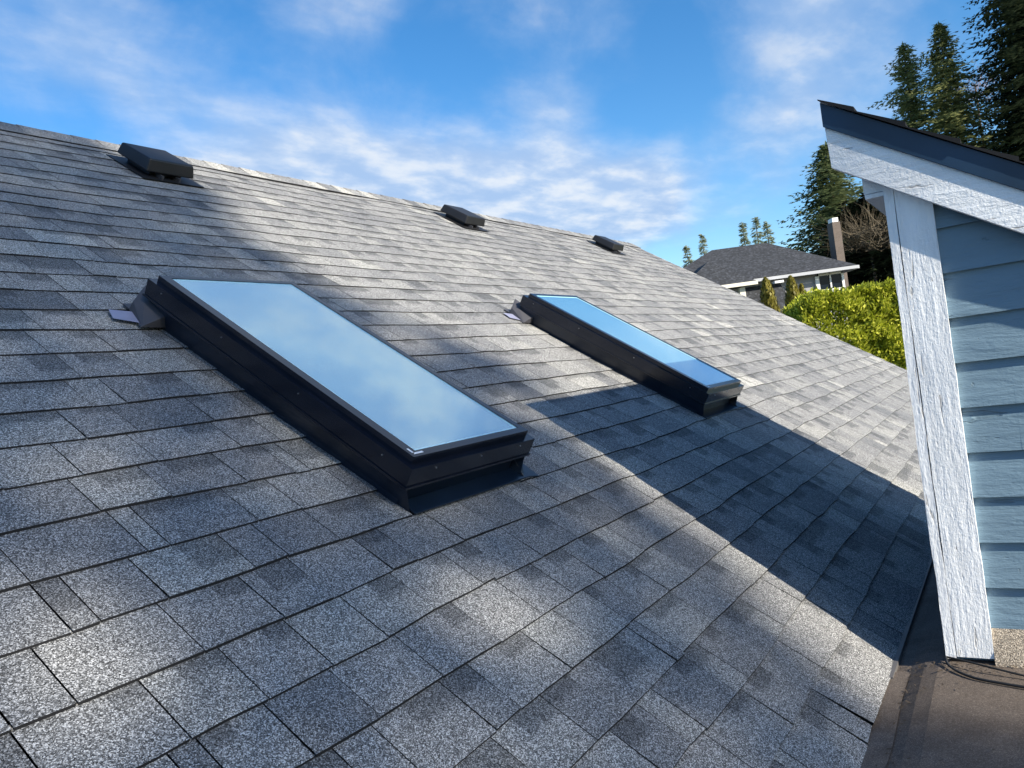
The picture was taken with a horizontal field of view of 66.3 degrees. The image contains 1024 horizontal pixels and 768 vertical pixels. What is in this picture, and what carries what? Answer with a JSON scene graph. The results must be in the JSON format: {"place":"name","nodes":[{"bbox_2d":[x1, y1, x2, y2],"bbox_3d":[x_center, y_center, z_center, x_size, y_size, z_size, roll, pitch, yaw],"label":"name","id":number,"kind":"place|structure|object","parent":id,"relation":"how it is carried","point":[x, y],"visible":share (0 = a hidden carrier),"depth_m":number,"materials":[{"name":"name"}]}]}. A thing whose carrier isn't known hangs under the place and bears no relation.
{"place":"outdoors","nodes":[
{"label":"outdoors","id":0,"kind":"place"},
{"bbox_2d":[0,0,1018,266],"label":"sky","id":1,"kind":"structure","parent":0,"point":[655,126],"materials":[{"name":"blue"}]},
{"bbox_2d":[0,121,1023,767],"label":"house","id":2,"kind":"structure","parent":0,"point":[202,565],"depth_m":2.07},
{"bbox_2d":[106,142,203,187],"bbox_3d":[-2.034,-1.241,4.481,0.334,0.267,0.375,-8,0,33],"label":"roof vent","id":3,"kind":"object","parent":2,"relation":"attached to","point":[153,163],"visible":1,"depth_m":4.38,"materials":[{"name":"black plastic"}]},
{"bbox_2d":[108,275,538,513],"bbox_3d":[-0.645,0.144,2.563,1.262,1.112,0.780,-8,0,33],"label":"skylight","id":4,"kind":"object","parent":2,"relation":"attached to","point":[395,425],"visible":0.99,"depth_m":2.35,"materials":[{"name":"dark metal"},{"name":"glass"}]},
{"bbox_2d":[434,204,488,231],"bbox_3d":[-0.449,-1.477,7.029,0.334,0.267,0.375,-8,0,33],"label":"roof vent","id":5,"kind":"object","parent":2,"relation":"attached to","point":[463,217],"visible":1,"depth_m":6.92,"materials":[{"name":"black plastic"}]},
{"bbox_2d":[587,235,625,254],"bbox_3d":[1.141,-1.663,9.436,0.334,0.267,0.375,-8,0,33],"label":"roof vent","id":6,"kind":"object","parent":2,"relation":"attached to","point":[608,244],"visible":1,"depth_m":9.32,"materials":[{"name":"black plastic"}]},
{"bbox_2d":[504,293,743,418],"bbox_3d":[0.593,-0.021,4.495,1.262,1.112,0.780,-8,0,33],"label":"skylight","id":7,"kind":"object","parent":2,"relation":"attached to","point":[680,377],"visible":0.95,"depth_m":4.28,"materials":[{"name":"dark metal"},{"name":"glass"}]},
{"bbox_2d":[817,99,1023,667],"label":"roof annex","id":8,"kind":"object","parent":2,"relation":"on","point":[950,208],"visible":1,"depth_m":2.13,"materials":[{"name":"blue wood"}]},
{"bbox_2d":[876,661,1023,767],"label":"leaf litter","id":9,"kind":"object","parent":2,"relation":"on","point":[919,666],"visible":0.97,"depth_m":2.10,"materials":[{"name":"brown plant"}]},
{"bbox_2d":[945,656,1023,688],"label":"cable","id":10,"kind":"object","parent":2,"relation":"on","point":[983,679],"visible":1,"depth_m":2.04,"materials":[{"name":"black plastic"}]},
{"bbox_2d":[947,656,1023,676],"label":"cable","id":11,"kind":"object","parent":2,"relation":"on","point":[958,659],"visible":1,"depth_m":2.08,"materials":[{"name":"black plastic"}]},
{"bbox_2d":[684,217,859,339],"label":"neighbour house","id":12,"kind":"structure","parent":0,"point":[745,270],"depth_m":28.65,"materials":[{"name":"grey"}]},
{"bbox_2d":[814,271,845,289],"bbox_3d":[11.503,-3.725,28.404,1.040,0.852,0.080,-8,0,0],"label":"window","id":13,"kind":"structure","parent":12,"relation":"in","point":[833,279],"depth_m":28.42,"materials":[{"name":"white glass"}]},
{"bbox_2d":[810,192,894,351],"bbox_3d":[18.024,-4.158,38.032,7.531,10.621,7.717,-8,0,-17],"label":"tree","id":14,"kind":"object","parent":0,"point":[857,206],"visible":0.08,"depth_m":37.30,"materials":[{"name":"brown plant"}]},
{"bbox_2d":[846,209,901,357],"bbox_3d":[18.644,-3.979,37.180,7.491,10.097,7.812,-8,0,33],"label":"bare tree","id":15,"kind":"object","parent":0,"point":[888,260],"visible":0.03,"depth_m":36.38,"materials":[{"name":"brown plant"}]},
{"bbox_2d":[925,61,996,137],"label":"fir tree","id":16,"kind":"object","parent":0,"point":[979,84],"visible":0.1,"depth_m":45.68,"materials":[{"name":"green plant"}]},
{"label":"ground","id":17,"kind":"structure","parent":0,"visible":0},
{"bbox_2d":[682,245,694,267],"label":"fir tree","id":18,"kind":"object","parent":17,"relation":"on","point":[685,249],"visible":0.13,"depth_m":94.96,"materials":[{"name":"green plant"}]},
{"bbox_2d":[698,234,707,256],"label":"fir tree","id":19,"kind":"object","parent":17,"relation":"on","point":[704,241],"visible":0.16,"depth_m":94.96,"materials":[{"name":"green plant"}]},
{"bbox_2d":[738,222,751,245],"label":"fir tree","id":20,"kind":"object","parent":17,"relation":"on","point":[745,238],"visible":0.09,"depth_m":89.87,"materials":[{"name":"green plant"}]},
{"bbox_2d":[750,217,766,243],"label":"fir tree","id":21,"kind":"object","parent":17,"relation":"on","point":[756,232],"visible":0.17,"depth_m":89.87,"materials":[{"name":"green plant"}]},
{"bbox_2d":[761,221,775,243],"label":"fir tree","id":22,"kind":"object","parent":17,"relation":"on","point":[771,238],"visible":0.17,"depth_m":89.86,"materials":[{"name":"green plant"}]},
{"bbox_2d":[759,277,782,312],"bbox_3d":[7.150,-0.106,20.998,0.813,5.604,0.788,-8,0,33],"label":"cedar shrub","id":23,"kind":"object","parent":17,"relation":"on","point":[767,297],"visible":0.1,"depth_m":20.87,"materials":[{"name":"green plant"}]},
{"bbox_2d":[784,275,807,324],"bbox_3d":[7.272,-0.027,19.496,0.684,5.426,0.676,-8,0,33],"label":"cedar shrub","id":24,"kind":"object","parent":17,"relation":"on","point":[792,290],"visible":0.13,"depth_m":19.40,"materials":[{"name":"green plant"}]},
{"bbox_2d":[799,283,811,322],"bbox_3d":[7.531,0.050,19.498,0.510,5.181,0.511,-8,0,33],"label":"cedar shrub","id":25,"kind":"object","parent":17,"relation":"on","point":[801,289],"visible":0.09,"depth_m":19.45,"materials":[{"name":"green plant"}]},
{"bbox_2d":[776,141,895,328],"bbox_3d":[17.303,-5.656,40.359,11.107,13.793,11.238,-8,0,33],"label":"fir tree","id":26,"kind":"object","parent":17,"relation":"on","point":[833,191],"visible":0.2,"depth_m":39.58,"materials":[{"name":"green plant"}]},
{"bbox_2d":[781,277,906,369],"bbox_3d":[7.608,0.184,15.040,4.240,4.742,1.621,-8,0,1],"label":"laurel hedge","id":27,"kind":"object","parent":17,"relation":"on","point":[817,304],"visible":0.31,"depth_m":14.53,"materials":[{"name":"green plant"}]},
{"bbox_2d":[807,186,890,282],"bbox_3d":[17.034,-3.911,36.486,6.072,10.396,5.863,-8,0,33],"label":"bare tree","id":28,"kind":"object","parent":17,"relation":"on","point":[863,238],"visible":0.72,"depth_m":36.01,"materials":[{"name":"brown plant"}]},
{"bbox_2d":[867,41,955,135],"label":"fir tree","id":29,"kind":"object","parent":17,"relation":"on","point":[905,73],"visible":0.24,"depth_m":43.70,"materials":[{"name":"green plant"}]},
{"bbox_2d":[902,21,1021,151],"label":"fir tree","id":30,"kind":"object","parent":17,"relation":"on","point":[947,119],"visible":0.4,"depth_m":41.55,"materials":[{"name":"green plant"}]},
{"bbox_2d":[946,0,1023,161],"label":"fir tree","id":31,"kind":"object","parent":17,"relation":"on","point":[1009,14],"visible":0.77,"depth_m":39.76,"materials":[{"name":"green plant"}]}
]}

